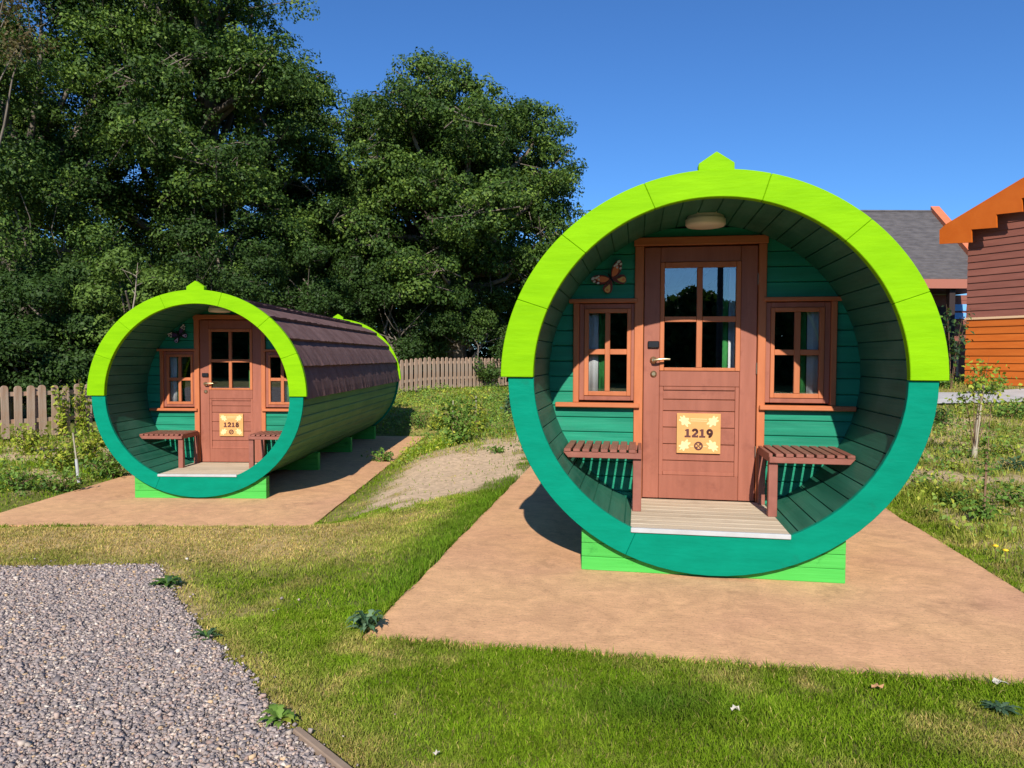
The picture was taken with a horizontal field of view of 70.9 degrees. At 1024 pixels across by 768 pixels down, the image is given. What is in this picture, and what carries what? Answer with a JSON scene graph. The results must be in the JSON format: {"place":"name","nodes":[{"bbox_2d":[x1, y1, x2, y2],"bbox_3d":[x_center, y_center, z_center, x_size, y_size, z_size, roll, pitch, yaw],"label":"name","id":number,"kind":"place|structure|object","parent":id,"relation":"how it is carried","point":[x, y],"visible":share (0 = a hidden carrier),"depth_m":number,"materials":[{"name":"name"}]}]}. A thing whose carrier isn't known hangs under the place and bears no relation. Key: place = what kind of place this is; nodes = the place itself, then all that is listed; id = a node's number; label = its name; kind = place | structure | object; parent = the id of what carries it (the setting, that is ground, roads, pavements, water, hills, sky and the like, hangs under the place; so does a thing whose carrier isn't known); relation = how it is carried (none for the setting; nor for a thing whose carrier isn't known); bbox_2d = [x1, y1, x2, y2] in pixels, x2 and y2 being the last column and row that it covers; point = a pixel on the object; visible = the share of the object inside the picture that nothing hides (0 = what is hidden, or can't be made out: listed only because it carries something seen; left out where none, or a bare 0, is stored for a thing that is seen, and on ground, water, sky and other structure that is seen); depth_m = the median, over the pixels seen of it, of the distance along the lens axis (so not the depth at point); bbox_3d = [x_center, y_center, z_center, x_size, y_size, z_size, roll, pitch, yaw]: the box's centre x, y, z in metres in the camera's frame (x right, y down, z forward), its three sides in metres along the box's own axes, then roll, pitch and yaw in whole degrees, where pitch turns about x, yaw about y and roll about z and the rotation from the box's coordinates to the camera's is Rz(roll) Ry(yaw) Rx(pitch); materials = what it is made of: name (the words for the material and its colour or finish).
{"place":"outdoors","nodes":[
{"label":"outdoors","id":0,"kind":"place"},
{"bbox_2d":[0,557,395,767],"bbox_3d":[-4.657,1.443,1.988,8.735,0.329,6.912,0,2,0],"label":"gravel","id":1,"kind":"structure","parent":0,"point":[85,602],"depth_m":3.15,"materials":[{"name":"grey gravel"}]},
{"bbox_2d":[149,575,182,587],"bbox_3d":[-2.272,1.298,4.711,0.210,0.053,0.224,-1,2,-27],"label":"thistle rosette","id":2,"kind":"object","parent":1,"relation":"on","point":[167,580],"visible":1,"depth_m":4.71,"materials":[{"name":"green plant"}]},
{"bbox_2d":[256,703,300,728],"bbox_3d":[-0.895,1.285,2.780,0.164,0.046,0.164,0,2,0],"label":"thistle rosette","id":3,"kind":"object","parent":1,"relation":"on","point":[275,711],"visible":1,"depth_m":2.77,"materials":[{"name":"green plant"}]},
{"bbox_2d":[0,364,1023,767],"bbox_3d":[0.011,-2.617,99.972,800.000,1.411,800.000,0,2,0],"label":"ground","id":4,"kind":"structure","parent":0,"point":[454,478],"depth_m":5.69,"materials":[{"name":"green plant"}]},
{"bbox_2d":[0,312,42,406],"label":"tree","id":5,"kind":"object","parent":4,"relation":"on","point":[6,326],"visible":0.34,"depth_m":16.32,"materials":[{"name":"green plant"}]},
{"bbox_2d":[0,423,48,455],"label":"shrub","id":6,"kind":"object","parent":4,"relation":"on","point":[30,440],"visible":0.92,"depth_m":12.21,"materials":[{"name":"green plant"}]},
{"bbox_2d":[0,253,54,375],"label":"understorey tree","id":7,"kind":"object","parent":4,"relation":"on","point":[5,308],"visible":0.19,"depth_m":17.82,"materials":[{"name":"green plant"}]},
{"bbox_2d":[0,461,59,492],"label":"shrub","id":8,"kind":"object","parent":4,"relation":"on","point":[24,483],"visible":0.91,"depth_m":9.06,"materials":[{"name":"green plant"}]},
{"bbox_2d":[0,0,61,144],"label":"birch tree","id":9,"kind":"object","parent":4,"relation":"on","point":[14,43],"visible":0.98,"depth_m":17.38,"materials":[{"name":"green plant"}]},
{"bbox_2d":[0,310,86,419],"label":"bush","id":10,"kind":"object","parent":4,"relation":"on","point":[16,346],"visible":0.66,"depth_m":16.44,"materials":[{"name":"green plant"}]},
{"bbox_2d":[12,338,98,422],"bbox_3d":[-10.577,-0.151,17.683,3.041,2.593,2.995,2,3,43],"label":"bush","id":11,"kind":"object","parent":4,"relation":"on","point":[75,363],"visible":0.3,"depth_m":16.79,"materials":[{"name":"green plant"}]},
{"bbox_2d":[0,261,115,369],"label":"bush","id":12,"kind":"object","parent":4,"relation":"on","point":[33,293],"visible":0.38,"depth_m":17.00,"materials":[{"name":"green plant"}]},
{"bbox_2d":[25,434,95,471],"bbox_3d":[-6.729,1.027,10.722,0.940,0.591,0.902,0,2,0],"label":"shrub","id":13,"kind":"object","parent":4,"relation":"on","point":[60,454],"visible":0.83,"depth_m":10.62,"materials":[{"name":"green plant"}]},
{"bbox_2d":[31,471,90,494],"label":"shrub","id":14,"kind":"object","parent":4,"relation":"on","point":[63,485],"visible":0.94,"depth_m":9.27,"materials":[{"name":"green plant"}]},
{"bbox_2d":[0,147,145,406],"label":"understorey tree","id":15,"kind":"object","parent":4,"relation":"on","point":[15,198],"visible":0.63,"depth_m":18.46,"materials":[{"name":"green plant"}]},
{"bbox_2d":[72,433,80,483],"bbox_3d":[-5.943,1.016,9.815,0.102,0.703,0.048,0,2,0],"label":"plant stake","id":16,"kind":"object","parent":4,"relation":"on","point":[77,467],"visible":0.89,"depth_m":9.80,"materials":[{"name":"white paint"}]},
{"bbox_2d":[60,423,107,462],"bbox_3d":[-6.697,0.936,11.449,0.769,0.682,0.714,0,2,-13],"label":"shrub","id":17,"kind":"object","parent":4,"relation":"on","point":[93,434],"visible":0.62,"depth_m":11.38,"materials":[{"name":"green plant"}]},
{"bbox_2d":[75,444,126,479],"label":"shrub","id":18,"kind":"object","parent":4,"relation":"on","point":[111,470],"visible":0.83,"depth_m":10.31,"materials":[{"name":"green plant"}]},
{"bbox_2d":[0,0,210,403],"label":"oak tree","id":19,"kind":"object","parent":4,"relation":"on","point":[118,41],"visible":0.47,"depth_m":20.83,"materials":[{"name":"green plant"}]},
{"bbox_2d":[54,244,188,350],"bbox_3d":[-9.956,-1.172,18.297,3.682,4.521,3.268,0,2,0],"label":"understorey tree","id":20,"kind":"object","parent":4,"relation":"on","point":[88,296],"visible":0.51,"depth_m":17.50,"materials":[{"name":"green plant"}]},
{"bbox_2d":[121,263,141,308],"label":"bare sapling","id":21,"kind":"object","parent":4,"relation":"on","point":[135,295],"visible":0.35,"depth_m":15.72,"materials":[{"name":"grey wood"}]},
{"bbox_2d":[0,0,351,289],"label":"oak tree","id":22,"kind":"object","parent":4,"relation":"on","point":[232,74],"visible":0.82,"depth_m":21.82,"materials":[{"name":"green plant"}]},
{"bbox_2d":[191,627,223,640],"bbox_3d":[-1.569,1.288,3.705,0.146,0.046,0.156,2,3,38],"label":"thistle rosette","id":23,"kind":"object","parent":4,"relation":"on","point":[208,633],"visible":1,"depth_m":3.71,"materials":[{"name":"green plant"}]},
{"bbox_2d":[0,436,424,526],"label":"concrete pad","id":24,"kind":"object","parent":4,"relation":"on","point":[300,497],"visible":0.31,"depth_m":8.59,"materials":[{"name":"beige concrete"}]},
{"bbox_2d":[87,281,400,498],"bbox_3d":[-3.784,-0.043,12.125,2.692,2.662,6.772,0,2,1],"label":"barrel cabin","id":25,"kind":"object","parent":24,"relation":"on","point":[340,374],"visible":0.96,"depth_m":9.75,"materials":[{"name":"paint"}]},
{"bbox_2d":[139,430,198,467],"bbox_3d":[-4.536,0.858,9.552,0.553,0.440,0.526,0,2,1],"label":"slatted bench","id":26,"kind":"object","parent":25,"relation":"on","point":[166,434],"visible":1,"depth_m":9.33,"materials":[{"name":"brown wood"}]},
{"bbox_2d":[149,349,197,410],"bbox_3d":[-4.595,-0.057,9.786,0.650,0.843,0.105,0,2,1],"label":"window","id":27,"kind":"structure","parent":25,"relation":"in","point":[165,354],"depth_m":9.78,"materials":[{"name":"brown wood"}]},
{"bbox_2d":[170,357,177,400],"bbox_3d":[-4.638,-0.084,9.860,0.092,0.685,0.022,0,2,1],"label":"curtain","id":28,"kind":"object","parent":25,"relation":"hanging from","point":[173,366],"visible":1,"depth_m":9.86,"materials":[{"name":"white fabric"}]},
{"bbox_2d":[167,324,186,342],"bbox_3d":[-4.531,-0.680,9.727,0.278,0.260,0.018,0,2,1],"label":"butterfly ornament","id":29,"kind":"object","parent":25,"relation":"attached to","point":[177,335],"visible":1,"depth_m":9.73,"materials":[{"name":"black metal"}]},
{"bbox_2d":[208,306,230,312],"bbox_3d":[-3.823,-0.980,9.405,0.280,0.097,0.280,0,2,1],"label":"porch lamp","id":30,"kind":"object","parent":25,"relation":"attached to","point":[215,309],"visible":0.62,"depth_m":9.29,"materials":[{"name":"beige glass"}]},
{"bbox_2d":[219,414,242,435],"bbox_3d":[-3.824,0.557,9.798,0.326,0.308,0.010,0,2,1],"label":"door plaque","id":31,"kind":"object","parent":25,"relation":"attached to","point":[230,424],"depth_m":9.80,"materials":[{"name":"beige"}]},
{"bbox_2d":[200,320,261,461],"bbox_3d":[-3.820,0.101,9.772,0.844,1.932,0.110,0,2,1],"label":"door","id":32,"kind":"structure","parent":25,"relation":"in","point":[215,447],"depth_m":9.79,"materials":[{"name":"brown wood"}]},
{"bbox_2d":[249,336,250,412],"bbox_3d":[-3.615,0.144,9.942,0.040,1.720,0.012,0,2,7],"label":"curtain","id":33,"kind":"object","parent":25,"relation":"hanging from","point":[249,364],"visible":0.06,"depth_m":9.93,"materials":[{"name":"fabric"}]},
{"bbox_2d":[248,431,281,467],"bbox_3d":[-3.123,0.864,9.529,0.553,0.440,0.526,0,2,1],"label":"slatted bench","id":34,"kind":"object","parent":25,"relation":"on","point":[262,436],"visible":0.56,"depth_m":9.30,"materials":[{"name":"brown wood"}]},
{"bbox_2d":[262,349,288,411],"bbox_3d":[-3.047,-0.050,9.761,0.679,0.843,0.105,0,2,1],"label":"window","id":35,"kind":"structure","parent":25,"relation":"in","point":[270,353],"depth_m":9.76,"materials":[{"name":"brown wood"}]},
{"bbox_2d":[287,381,289,401],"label":"curtain","id":36,"kind":"object","parent":25,"relation":"hanging from","point":[288,397],"visible":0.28,"depth_m":9.84,"materials":[{"name":"fabric"}]},
{"bbox_2d":[361,447,393,461],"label":"weed plant","id":37,"kind":"object","parent":24,"relation":"on","point":[386,457],"visible":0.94,"depth_m":12.06,"materials":[{"name":"green plant"}]},
{"bbox_2d":[162,213,299,309],"bbox_3d":[-8.408,-2.046,21.581,4.146,5.840,4.872,0,2,0],"label":"bush","id":38,"kind":"object","parent":4,"relation":"on","point":[246,288],"visible":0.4,"depth_m":20.51,"materials":[{"name":"green plant"}]},
{"bbox_2d":[136,140,326,298],"bbox_3d":[-9.263,-3.123,22.879,4.981,7.852,4.865,2,3,41],"label":"understorey tree","id":39,"kind":"object","parent":4,"relation":"on","point":[174,216],"visible":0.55,"depth_m":21.98,"materials":[{"name":"green plant"}]},
{"bbox_2d":[0,357,506,439],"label":"picket fence","id":40,"kind":"object","parent":4,"relation":"on","point":[36,407],"visible":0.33,"depth_m":14.49,"materials":[{"name":"wood"}]},
{"bbox_2d":[51,383,70,438],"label":"climbing plant","id":41,"kind":"object","parent":40,"relation":"attached to","point":[61,422],"visible":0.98,"depth_m":14.16,"materials":[{"name":"green plant"}]},
{"bbox_2d":[71,378,91,432],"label":"climbing plant","id":42,"kind":"object","parent":40,"relation":"attached to","point":[81,422],"visible":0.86,"depth_m":14.46,"materials":[{"name":"green plant"}]},
{"bbox_2d":[0,216,540,376],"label":"woodland","id":43,"kind":"object","parent":4,"relation":"on","point":[483,350],"visible":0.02,"depth_m":33.95,"materials":[{"name":"green plant"}]},
{"bbox_2d":[251,228,380,319],"bbox_3d":[-6.424,-2.321,23.458,4.377,5.976,4.939,0,2,0],"label":"bush","id":44,"kind":"object","parent":4,"relation":"on","point":[316,300],"visible":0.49,"depth_m":22.83,"materials":[{"name":"green plant"}]},
{"bbox_2d":[293,727,351,767],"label":"edging board","id":45,"kind":"object","parent":4,"relation":"on","point":[309,740],"visible":0.48,"depth_m":2.56,"materials":[{"name":"brown wood"}]},
{"bbox_2d":[242,152,430,324],"bbox_3d":[-7.036,-4.859,29.834,7.823,10.533,7.766,1,2,17],"label":"oak tree","id":46,"kind":"object","parent":4,"relation":"on","point":[300,271],"visible":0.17,"depth_m":27.97,"materials":[{"name":"green plant"}]},
{"bbox_2d":[346,609,383,632],"bbox_3d":[-0.745,1.204,3.655,0.210,0.111,0.203,0,2,0],"label":"thistle rosette","id":47,"kind":"object","parent":4,"relation":"on","point":[366,621],"visible":0.95,"depth_m":3.64,"materials":[{"name":"green plant"}]},
{"bbox_2d":[345,261,467,386],"bbox_3d":[-3.843,-1.891,25.654,4.608,4.669,4.322,0,2,0],"label":"understorey tree","id":48,"kind":"object","parent":4,"relation":"on","point":[406,348],"visible":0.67,"depth_m":24.83,"materials":[{"name":"green plant"}]},
{"bbox_2d":[403,410,434,428],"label":"weed plant","id":49,"kind":"object","parent":4,"relation":"on","point":[419,422],"visible":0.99,"depth_m":16.35,"materials":[{"name":"green plant"}]},
{"bbox_2d":[377,267,468,385],"bbox_3d":[-3.266,-2.080,27.542,3.438,4.912,4.220,0,2,0],"label":"tree","id":50,"kind":"object","parent":4,"relation":"on","point":[402,325],"visible":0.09,"depth_m":26.17,"materials":[{"name":"green plant"}]},
{"bbox_2d":[427,407,446,430],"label":"sapling","id":51,"kind":"object","parent":4,"relation":"on","point":[437,421],"visible":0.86,"depth_m":16.14,"materials":[{"name":"green plant"}]},
{"bbox_2d":[290,46,590,385],"bbox_3d":[-2.230,-5.816,27.459,10.638,12.381,10.341,1,2,12],"label":"oak tree","id":52,"kind":"object","parent":4,"relation":"on","point":[451,183],"visible":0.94,"depth_m":24.77,"materials":[{"name":"green plant"}]},
{"bbox_2d":[434,395,486,444],"bbox_3d":[-0.884,0.619,12.293,0.923,0.837,0.769,0,2,0],"label":"sapling","id":53,"kind":"object","parent":4,"relation":"on","point":[457,426],"visible":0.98,"depth_m":12.25,"materials":[{"name":"green plant"}]},
{"bbox_2d":[413,271,512,384],"bbox_3d":[-1.422,-1.825,26.732,4.411,4.436,4.559,0,2,0],"label":"bush","id":54,"kind":"object","parent":4,"relation":"on","point":[475,317],"visible":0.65,"depth_m":25.96,"materials":[{"name":"green plant"}]},
{"bbox_2d":[466,389,490,430],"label":"sapling","id":55,"kind":"object","parent":4,"relation":"on","point":[478,424],"visible":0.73,"depth_m":13.73,"materials":[{"name":"green plant"}]},
{"bbox_2d":[472,279,523,362],"bbox_3d":[0.819,-1.966,27.798,5.182,4.549,4.587,0,2,0],"label":"bush","id":56,"kind":"object","parent":4,"relation":"on","point":[495,293],"visible":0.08,"depth_m":26.69,"materials":[{"name":"green plant"}]},
{"bbox_2d":[487,444,508,453],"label":"weed plant","id":57,"kind":"object","parent":4,"relation":"on","point":[498,450],"visible":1,"depth_m":11.05,"materials":[{"name":"green plant"}]},
{"bbox_2d":[500,394,510,413],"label":"weed plant","id":58,"kind":"object","parent":4,"relation":"on","point":[508,405],"visible":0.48,"depth_m":16.80,"materials":[{"name":"green plant"}]},
{"bbox_2d":[0,376,1023,767],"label":"grass","id":59,"kind":"structure","parent":4,"relation":"on","point":[326,628],"depth_m":3.15,"materials":[{"name":"green plant"}]},
{"bbox_2d":[730,705,739,710],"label":"fallen leaf","id":60,"kind":"object","parent":59,"relation":"on","point":[734,707],"visible":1,"depth_m":2.83,"materials":[{"name":"beige plant"}]},
{"bbox_2d":[871,683,883,687],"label":"fallen leaf","id":61,"kind":"object","parent":59,"relation":"on","point":[876,685],"visible":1,"depth_m":3.02,"materials":[{"name":"brown plant"}]},
{"bbox_2d":[992,677,1007,683],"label":"fallen leaf","id":62,"kind":"object","parent":59,"relation":"on","point":[995,680],"visible":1,"depth_m":3.07,"materials":[{"name":"beige plant"}]},
{"bbox_2d":[0,381,1023,568],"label":"ground cover","id":63,"kind":"object","parent":4,"relation":"on","point":[501,395],"visible":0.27,"depth_m":11.97,"materials":[{"name":"green plant"}]},
{"bbox_2d":[363,466,1023,688],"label":"concrete pad","id":64,"kind":"object","parent":4,"relation":"on","point":[506,569],"visible":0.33,"depth_m":4.04,"materials":[{"name":"beige concrete"}]},
{"bbox_2d":[501,152,948,583],"bbox_3d":[1.833,-0.220,7.797,2.692,2.662,6.772,1,2,10],"label":"barrel cabin","id":65,"kind":"object","parent":64,"relation":"on","point":[789,249],"visible":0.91,"depth_m":5.17,"materials":[{"name":"paint"}]},
{"bbox_2d":[589,313,598,390],"bbox_3d":[0.637,-0.268,5.693,0.092,0.685,0.022,1,2,10],"label":"curtain","id":66,"kind":"object","parent":65,"relation":"hanging from","point":[593,344],"depth_m":5.69,"materials":[{"name":"white fabric"}]},
{"bbox_2d":[555,298,638,407],"bbox_3d":[0.669,-0.241,5.613,0.650,0.843,0.105,1,2,10],"label":"window","id":67,"kind":"structure","parent":65,"relation":"in","point":[581,308],"depth_m":5.60,"materials":[{"name":"brown wood"}]},
{"bbox_2d":[599,313,604,390],"bbox_3d":[0.721,-0.267,5.683,0.071,0.685,0.015,1,2,20],"label":"curtain","id":68,"kind":"object","parent":65,"relation":"hanging from","point":[601,346],"depth_m":5.69,"materials":[{"name":"fabric"}]},
{"bbox_2d":[564,440,641,511],"bbox_3d":[0.684,0.674,5.372,0.553,0.440,0.526,1,2,10],"label":"slatted bench","id":69,"kind":"object","parent":65,"relation":"on","point":[635,451],"visible":1,"depth_m":5.12,"materials":[{"name":"brown wood"}]},
{"bbox_2d":[591,260,625,293],"bbox_3d":[0.744,-0.827,5.543,0.274,0.260,0.018,1,2,10],"label":"butterfly ornament","id":70,"kind":"object","parent":65,"relation":"attached to","point":[615,272],"visible":1,"depth_m":5.54,"materials":[{"name":"orange metal"}]},
{"bbox_2d":[676,413,720,453],"bbox_3d":[1.428,0.378,5.505,0.326,0.308,0.009,1,2,10],"label":"door plaque","id":71,"kind":"object","parent":65,"relation":"attached to","point":[700,433],"depth_m":5.50,"materials":[{"name":"beige"}]},
{"bbox_2d":[642,245,758,500],"bbox_3d":[1.430,-0.078,5.478,0.844,1.932,0.110,1,2,10],"label":"door","id":72,"kind":"structure","parent":65,"relation":"in","point":[732,391],"depth_m":5.50,"materials":[{"name":"brown wood"}]},
{"bbox_2d":[685,211,725,229],"bbox_3d":[1.377,-1.159,5.116,0.280,0.097,0.280,1,2,10],"label":"porch lamp","id":73,"kind":"object","parent":65,"relation":"attached to","point":[705,220],"visible":0.93,"depth_m":5.02,"materials":[{"name":"beige glass"}]},
{"bbox_2d":[721,269,728,411],"bbox_3d":[1.659,-0.033,5.615,0.040,1.720,0.012,1,2,16],"label":"curtain","id":74,"kind":"object","parent":65,"relation":"hanging from","point":[725,313],"visible":0.38,"depth_m":5.59,"materials":[{"name":"fabric"}]},
{"bbox_2d":[728,269,735,428],"bbox_3d":[1.704,-0.033,5.604,0.052,1.720,0.010,0,2,-9],"label":"curtain","id":75,"kind":"object","parent":65,"relation":"hanging from","point":[731,325],"visible":0.38,"depth_m":5.58,"materials":[{"name":"white fabric"}]},
{"bbox_2d":[799,312,806,393],"bbox_3d":[2.194,-0.252,5.429,0.051,0.685,0.015,0,2,6],"label":"curtain","id":76,"kind":"object","parent":65,"relation":"hanging from","point":[803,347],"depth_m":5.43,"materials":[{"name":"fabric"}]},
{"bbox_2d":[757,445,855,516],"bbox_3d":[2.076,0.689,5.130,0.553,0.440,0.526,1,2,10],"label":"slatted bench","id":77,"kind":"object","parent":65,"relation":"on","point":[833,455],"visible":1,"depth_m":4.95,"materials":[{"name":"brown wood"}]},
{"bbox_2d":[759,296,856,411],"bbox_3d":[2.195,-0.225,5.348,0.679,0.843,0.105,1,2,10],"label":"window","id":78,"kind":"structure","parent":65,"relation":"in","point":[826,352],"depth_m":5.34,"materials":[{"name":"brown wood"}]},
{"bbox_2d":[806,312,818,393],"bbox_3d":[2.266,-0.251,5.410,0.092,0.685,0.022,1,2,10],"label":"curtain","id":79,"kind":"object","parent":65,"relation":"hanging from","point":[812,360],"depth_m":5.41,"materials":[{"name":"white fabric"}]},
{"bbox_2d":[861,206,967,379],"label":"slate roofed lodge","id":80,"kind":"structure","parent":4,"relation":"on","point":[941,268],"depth_m":26.52,"materials":[{"name":"grey stone"}]},
{"bbox_2d":[937,307,945,325],"bbox_3d":[16.081,-1.380,27.149,0.530,3.064,0.027,0,2,0],"label":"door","id":81,"kind":"structure","parent":80,"relation":"in","point":[941,310],"depth_m":27.09,"materials":[{"name":"black"}]},
{"bbox_2d":[943,327,958,375],"bbox_3d":[15.370,-1.169,25.547,0.660,1.750,0.550,0,2,0],"label":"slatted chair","id":82,"kind":"object","parent":80,"relation":"on","point":[956,370],"visible":0.1,"depth_m":25.30,"materials":[{"name":"brown wood"}]},
{"bbox_2d":[909,473,946,487],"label":"weed plant","id":83,"kind":"object","parent":4,"relation":"on","point":[925,477],"visible":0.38,"depth_m":7.53,"materials":[{"name":"green plant"}]},
{"bbox_2d":[933,403,966,425],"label":"shrub","id":84,"kind":"object","parent":4,"relation":"on","point":[937,419],"visible":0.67,"depth_m":12.32,"materials":[{"name":"green plant"}]},
{"bbox_2d":[939,373,962,387],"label":"shrub","id":85,"kind":"object","parent":4,"relation":"on","point":[944,383],"visible":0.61,"depth_m":19.12,"materials":[{"name":"green plant"}]},
{"bbox_2d":[935,458,971,470],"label":"weed plant","id":86,"kind":"object","parent":4,"relation":"on","point":[954,466],"visible":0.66,"depth_m":8.50,"materials":[{"name":"green plant"}]},
{"bbox_2d":[935,486,977,505],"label":"weed plant","id":87,"kind":"object","parent":4,"relation":"on","point":[958,496],"visible":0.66,"depth_m":6.70,"materials":[{"name":"green plant"}]},
{"bbox_2d":[939,305,974,388],"bbox_3d":[11.686,-0.970,18.811,1.015,2.225,0.730,0,2,0],"label":"shrub","id":88,"kind":"object","parent":4,"relation":"on","point":[956,351],"visible":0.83,"depth_m":18.82,"materials":[{"name":"green plant"}]},
{"bbox_2d":[939,177,1023,386],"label":"timber lodge","id":89,"kind":"structure","parent":4,"relation":"on","point":[990,231],"depth_m":19.20,"materials":[{"name":"orange wood"}]},
{"bbox_2d":[944,358,1022,457],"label":"sapling","id":90,"kind":"object","parent":4,"relation":"on","point":[975,436],"visible":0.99,"depth_m":9.30,"materials":[{"name":"green plant"}]},
{"bbox_2d":[977,407,994,522],"bbox_3d":[4.058,0.686,6.168,0.130,1.008,0.137,0,2,-16],"label":"sapling","id":91,"kind":"object","parent":4,"relation":"on","point":[985,470],"visible":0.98,"depth_m":6.16,"materials":[{"name":"brown"}]},
{"bbox_2d":[956,373,1016,393],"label":"shrub","id":92,"kind":"object","parent":4,"relation":"on","point":[1000,385],"visible":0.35,"depth_m":17.08,"materials":[{"name":"green plant"}]},
{"bbox_2d":[961,498,1016,522],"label":"weed plant","id":93,"kind":"object","parent":4,"relation":"on","point":[991,510],"visible":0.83,"depth_m":6.18,"materials":[{"name":"green plant"}]},
{"bbox_2d":[975,396,1023,419],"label":"shrub","id":94,"kind":"object","parent":4,"relation":"on","point":[1014,411],"visible":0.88,"depth_m":12.66,"materials":[{"name":"green plant"}]},
{"bbox_2d":[978,699,1022,715],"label":"thistle rosette","id":95,"kind":"object","parent":4,"relation":"on","point":[997,706],"visible":1,"depth_m":2.86,"materials":[{"name":"green plant"}]},
{"bbox_2d":[978,437,1022,456],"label":"weed plant","id":96,"kind":"object","parent":4,"relation":"on","point":[1008,448],"visible":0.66,"depth_m":9.44,"materials":[{"name":"green plant"}]},
{"bbox_2d":[989,478,1023,507],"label":"weed plant","id":97,"kind":"object","parent":4,"relation":"on","point":[1009,497],"visible":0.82,"depth_m":6.66,"materials":[{"name":"green plant"}]},
{"bbox_2d":[991,453,1023,471],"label":"weed plant","id":98,"kind":"object","parent":4,"relation":"on","point":[1013,462],"visible":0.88,"depth_m":8.45,"materials":[{"name":"green plant"}]},
{"bbox_2d":[0,0,1023,357],"label":"sky","id":99,"kind":"structure","parent":0,"point":[870,104],"materials":[{"name":"blue"}]},
{"bbox_2d":[937,389,1023,402],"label":"path","id":100,"kind":"structure","parent":0,"point":[1017,393],"depth_m":16.35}
]}

